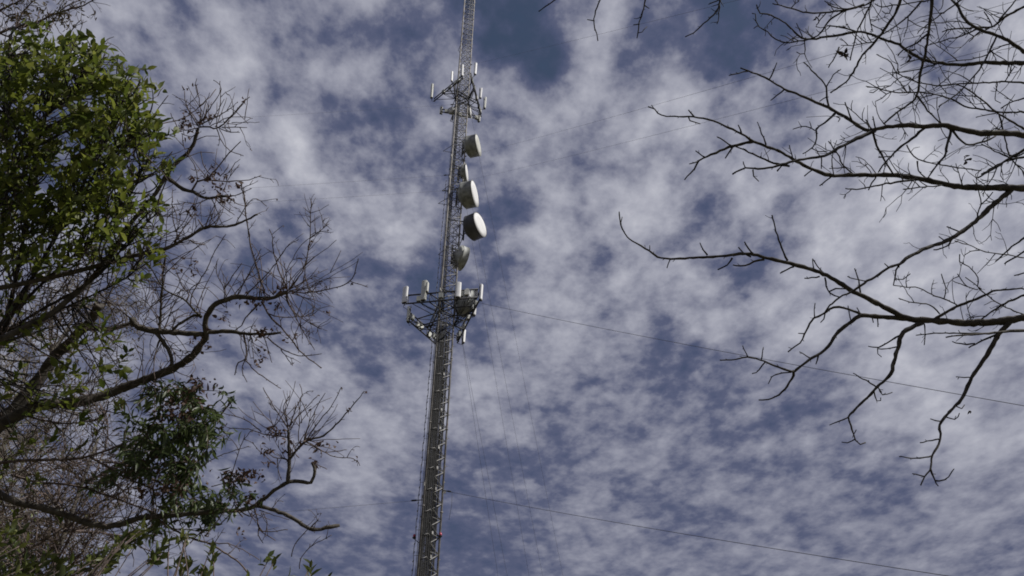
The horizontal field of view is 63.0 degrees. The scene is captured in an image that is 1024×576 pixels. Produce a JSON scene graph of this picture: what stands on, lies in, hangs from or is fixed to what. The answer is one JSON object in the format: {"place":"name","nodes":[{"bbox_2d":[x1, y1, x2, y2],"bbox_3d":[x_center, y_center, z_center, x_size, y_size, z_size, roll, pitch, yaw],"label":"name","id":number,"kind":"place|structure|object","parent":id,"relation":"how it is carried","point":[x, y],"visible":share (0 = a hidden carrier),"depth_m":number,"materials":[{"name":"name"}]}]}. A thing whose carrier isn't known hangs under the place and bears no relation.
{"place":"outdoors","nodes":[
{"label":"outdoors","id":0,"kind":"place"},
{"bbox_2d":[0,0,1023,575],"label":"sky","id":1,"kind":"structure","parent":0,"point":[630,429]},
{"bbox_3d":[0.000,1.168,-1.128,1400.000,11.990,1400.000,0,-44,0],"label":"ground","id":2,"kind":"structure","parent":0,"visible":0},
{"bbox_2d":[0,384,72,563],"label":"tangled sapling","id":3,"kind":"object","parent":2,"relation":"on","point":[42,446],"visible":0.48,"depth_m":8.73,"materials":[{"name":"brown plant"}]},
{"bbox_2d":[0,518,79,575],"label":"evergreen shrub","id":4,"kind":"object","parent":2,"relation":"on","point":[32,566],"visible":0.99,"depth_m":5.83,"materials":[{"name":"green plant"}]},
{"bbox_2d":[0,0,109,141],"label":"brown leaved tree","id":5,"kind":"object","parent":2,"relation":"on","point":[62,11],"visible":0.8,"depth_m":10.16,"materials":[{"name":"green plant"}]},
{"bbox_2d":[0,292,134,572],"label":"tangled sapling","id":6,"kind":"object","parent":2,"relation":"on","point":[26,368],"visible":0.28,"depth_m":10.27,"materials":[{"name":"brown plant"}]},
{"bbox_2d":[0,351,157,561],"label":"tangled sapling","id":7,"kind":"object","parent":2,"relation":"on","point":[63,435],"visible":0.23,"depth_m":11.24,"materials":[{"name":"brown plant"}]},
{"bbox_2d":[0,213,167,558],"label":"tangled sapling","id":8,"kind":"object","parent":2,"relation":"on","point":[57,343],"visible":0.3,"depth_m":13.95,"materials":[{"name":"brown plant"}]},
{"bbox_2d":[0,360,178,575],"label":"tangled sapling","id":9,"kind":"object","parent":2,"relation":"on","point":[57,548],"visible":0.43,"depth_m":9.36,"materials":[{"name":"brown plant"}]},
{"bbox_2d":[0,0,218,538],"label":"evergreen tree","id":10,"kind":"object","parent":2,"relation":"on","point":[18,78],"visible":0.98,"depth_m":6.68,"materials":[{"name":"green plant"}]},
{"bbox_2d":[71,515,167,575],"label":"evergreen shrub","id":11,"kind":"object","parent":2,"relation":"on","point":[103,561],"visible":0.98,"depth_m":5.80,"materials":[{"name":"green plant"}]},
{"bbox_2d":[0,79,366,572],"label":"gnarled tree","id":12,"kind":"object","parent":2,"relation":"on","point":[13,415],"visible":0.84,"depth_m":7.00,"materials":[{"name":"brown plant"}]},
{"bbox_2d":[77,369,262,547],"bbox_3d":[-2.819,1.410,6.870,1.192,1.595,2.086,34,-54,-30],"label":"climbing vine","id":13,"kind":"object","parent":12,"relation":"attached to","point":[180,472],"visible":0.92,"depth_m":6.64,"materials":[{"name":"green plant"}]},
{"bbox_2d":[29,499,422,531],"bbox_3d":[-28.813,8.436,26.918,63.856,28.700,0.989,32,-53,-29],"label":"guy wire","id":14,"kind":"object","parent":2,"relation":"attached to","point":[322,508],"visible":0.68,"depth_m":47.64,"materials":[{"name":"metal"}]},
{"bbox_2d":[155,526,331,575],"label":"evergreen shrub","id":15,"kind":"object","parent":2,"relation":"on","point":[181,559],"visible":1,"depth_m":5.73,"materials":[{"name":"green plant"}]},
{"bbox_2d":[138,175,446,194],"bbox_3d":[-27.109,-3.802,37.767,0.989,61.381,62.434,-33,-53,29],"label":"guy wire","id":16,"kind":"object","parent":2,"relation":"attached to","point":[306,184],"visible":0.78,"depth_m":60.52,"materials":[{"name":"metal"}]},
{"bbox_2d":[412,0,474,575],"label":"lattice mast","id":17,"kind":"object","parent":2,"relation":"on","point":[431,478],"visible":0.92,"depth_m":57.98,"materials":[{"name":"metal"}]},
{"bbox_2d":[136,190,447,209],"bbox_3d":[-28.110,-3.012,37.014,0.990,59.197,63.821,-34,-53,30],"label":"guy wire","id":18,"kind":"object","parent":17,"relation":"attached to","point":[307,199],"visible":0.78,"depth_m":59.00,"materials":[{"name":"metal"}]},
{"bbox_2d":[406,288,478,342],"bbox_3d":[-5.147,2.568,63.152,5.709,1.903,5.446,0,-44,0],"label":"antenna frame","id":19,"kind":"object","parent":17,"relation":"attached to","point":[419,325],"visible":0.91,"depth_m":62.49,"materials":[{"name":"metal"}]},
{"bbox_2d":[401,286,408,308],"bbox_3d":[-7.834,0.705,61.914,0.420,1.986,0.677,-17,-47,17],"label":"panel antenna","id":20,"kind":"object","parent":19,"relation":"attached to","point":[405,295],"visible":1,"depth_m":61.69,"materials":[{"name":"white plastic"}]},
{"bbox_2d":[406,306,413,325],"bbox_3d":[-7.655,2.069,63.325,0.670,1.938,0.303,0,-44,0],"label":"panel antenna","id":21,"kind":"object","parent":19,"relation":"attached to","point":[408,314],"visible":1,"depth_m":63.26,"materials":[{"name":"plastic"}]},
{"bbox_2d":[420,280,427,302],"bbox_3d":[-6.465,0.387,61.584,0.438,2.337,0.681,0,-44,0],"label":"panel antenna","id":22,"kind":"object","parent":19,"relation":"attached to","point":[423,294],"visible":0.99,"depth_m":61.29,"materials":[{"name":"plastic"}]},
{"bbox_2d":[425,282,428,294],"bbox_3d":[-6.189,0.160,61.349,0.210,1.337,0.665,-4,-44,4],"label":"panel antenna","id":23,"kind":"object","parent":19,"relation":"attached to","point":[427,287],"visible":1,"depth_m":61.12,"materials":[{"name":"plastic"}]},
{"bbox_2d":[455,282,460,302],"bbox_3d":[-3.955,0.352,61.547,0.430,1.888,0.673,0,-44,0],"label":"panel antenna","id":24,"kind":"object","parent":19,"relation":"attached to","point":[458,291],"visible":1,"depth_m":61.28,"materials":[{"name":"white plastic"}]},
{"bbox_2d":[457,330,465,344],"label":"panel antenna","id":25,"kind":"object","parent":19,"relation":"attached to","point":[463,337],"visible":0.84,"depth_m":65.02,"materials":[{"name":"white plastic"}]},
{"bbox_2d":[469,290,477,302],"bbox_3d":[-2.829,0.559,61.762,0.666,1.237,0.226,-16,-46,16],"label":"panel antenna","id":26,"kind":"object","parent":19,"relation":"attached to","point":[476,291],"visible":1,"depth_m":61.70,"materials":[{"name":"white plastic"}]},
{"bbox_2d":[474,284,482,303],"bbox_3d":[-2.463,0.439,61.638,0.676,1.937,0.300,-12,-45,13],"label":"panel antenna","id":27,"kind":"object","parent":19,"relation":"attached to","point":[480,292],"visible":1,"depth_m":61.53,"materials":[{"name":"white plastic"}]},
{"bbox_2d":[459,324,497,573],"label":"guy wire","id":28,"kind":"object","parent":19,"relation":"attached to","point":[479,455],"visible":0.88,"depth_m":66.90,"materials":[{"name":"metal"}]},
{"bbox_2d":[456,308,506,571],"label":"guy wire","id":29,"kind":"object","parent":19,"relation":"attached to","point":[478,425],"visible":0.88,"depth_m":65.99,"materials":[{"name":"metal"}]},
{"bbox_2d":[447,100,461,122],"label":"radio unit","id":30,"kind":"object","parent":17,"relation":"attached to","point":[450,111],"visible":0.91,"depth_m":82.77,"materials":[{"name":"grey paint"}]},
{"bbox_2d":[433,73,481,119],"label":"antenna frame","id":31,"kind":"object","parent":17,"relation":"attached to","point":[454,83],"visible":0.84,"depth_m":82.27,"materials":[{"name":"metal"}]},
{"bbox_2d":[189,104,454,120],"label":"guy wire","id":32,"kind":"object","parent":31,"relation":"attached to","point":[344,111],"visible":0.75,"depth_m":67.97,"materials":[{"name":"metal"}]},
{"bbox_2d":[430,83,434,101],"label":"panel antenna","id":33,"kind":"object","parent":31,"relation":"attached to","point":[432,90],"visible":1,"depth_m":82.01,"materials":[{"name":"plastic"}]},
{"bbox_2d":[461,64,463,80],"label":"panel antenna","id":34,"kind":"object","parent":31,"relation":"attached to","point":[462,67],"visible":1,"depth_m":80.48,"materials":[{"name":"white plastic"}]},
{"bbox_2d":[472,62,476,78],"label":"panel antenna","id":35,"kind":"object","parent":31,"relation":"attached to","point":[475,67],"visible":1,"depth_m":80.34,"materials":[{"name":"white plastic"}]},
{"bbox_2d":[476,88,481,99],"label":"panel antenna","id":36,"kind":"object","parent":31,"relation":"attached to","point":[480,93],"visible":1,"depth_m":82.28,"materials":[{"name":"white plastic"}]},
{"bbox_2d":[479,97,486,109],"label":"panel antenna","id":37,"kind":"object","parent":31,"relation":"attached to","point":[484,105],"visible":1,"depth_m":82.90,"materials":[{"name":"plastic"}]},
{"bbox_2d":[472,122,562,573],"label":"guy wire","id":38,"kind":"object","parent":31,"relation":"attached to","point":[520,363],"visible":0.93,"depth_m":82.91,"materials":[{"name":"metal"}]},
{"bbox_2d":[445,245,469,275],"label":"microwave dish","id":39,"kind":"object","parent":17,"relation":"attached to","point":[462,254],"visible":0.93,"depth_m":66.82,"materials":[{"name":"grey paint"}]},
{"bbox_2d":[442,288,473,320],"bbox_3d":[-4.428,1.238,63.653,2.520,4.065,2.254,21,-48,-20],"label":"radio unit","id":40,"kind":"object","parent":17,"relation":"attached to","point":[459,303],"visible":0.36,"depth_m":63.56,"materials":[{"name":"grey paint"}]},
{"bbox_2d":[452,163,467,182],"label":"microwave dish","id":41,"kind":"object","parent":17,"relation":"attached to","point":[463,170],"visible":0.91,"depth_m":74.37,"materials":[{"name":"grey paint"}]},
{"bbox_2d":[450,180,478,213],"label":"microwave dish","id":42,"kind":"object","parent":17,"relation":"attached to","point":[467,195],"visible":0.98,"depth_m":71.52,"materials":[{"name":"grey paint"}]},
{"bbox_2d":[460,101,471,118],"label":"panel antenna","id":43,"kind":"object","parent":17,"relation":"attached to","point":[469,112],"visible":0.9,"depth_m":82.22,"materials":[{"name":"white plastic"}]},
{"bbox_2d":[448,212,486,246],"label":"microwave dish","id":44,"kind":"object","parent":17,"relation":"attached to","point":[474,227],"visible":0.99,"depth_m":68.94,"materials":[{"name":"plastic"}]},
{"bbox_2d":[454,134,480,157],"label":"microwave dish","id":45,"kind":"object","parent":17,"relation":"attached to","point":[471,146],"visible":0.99,"depth_m":76.57,"materials":[{"name":"grey paint"}]},
{"bbox_2d":[471,0,736,64],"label":"guy wire","id":46,"kind":"object","parent":17,"relation":"attached to","point":[622,28],"visible":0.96,"depth_m":40.60,"materials":[{"name":"metal"}]},
{"bbox_2d":[467,213,528,572],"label":"guy wire","id":47,"kind":"object","parent":2,"relation":"attached to","point":[499,402],"visible":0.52,"depth_m":75.64,"materials":[{"name":"metal"}]},
{"bbox_2d":[472,208,542,574],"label":"guy wire","id":48,"kind":"object","parent":2,"relation":"attached to","point":[509,402],"visible":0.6,"depth_m":77.38,"materials":[{"name":"metal"}]},
{"bbox_2d":[443,490,946,575],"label":"guy wire","id":49,"kind":"object","parent":2,"relation":"attached to","point":[711,538],"visible":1,"depth_m":33.54,"materials":[{"name":"metal"}]},
{"bbox_2d":[464,0,1017,156],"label":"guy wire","id":50,"kind":"object","parent":2,"relation":"attached to","point":[792,65],"visible":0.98,"depth_m":21.97,"materials":[{"name":"metal"}]},
{"bbox_2d":[464,40,1022,180],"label":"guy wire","id":51,"kind":"object","parent":2,"relation":"attached to","point":[789,100],"visible":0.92,"depth_m":22.78,"materials":[{"name":"metal"}]},
{"bbox_2d":[464,299,1023,405],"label":"guy wire","id":52,"kind":"object","parent":2,"relation":"attached to","point":[777,361],"visible":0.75,"depth_m":35.10,"materials":[{"name":"metal"}]},
{"bbox_2d":[539,0,1023,144],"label":"bare tree","id":53,"kind":"object","parent":2,"relation":"on","point":[979,28],"visible":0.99,"depth_m":8.55,"materials":[{"name":"brown plant"}]},
{"bbox_2d":[619,62,1023,485],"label":"bare tree","id":54,"kind":"object","parent":2,"relation":"on","point":[1006,322],"visible":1,"depth_m":6.87,"materials":[{"name":"brown plant"}]}
]}

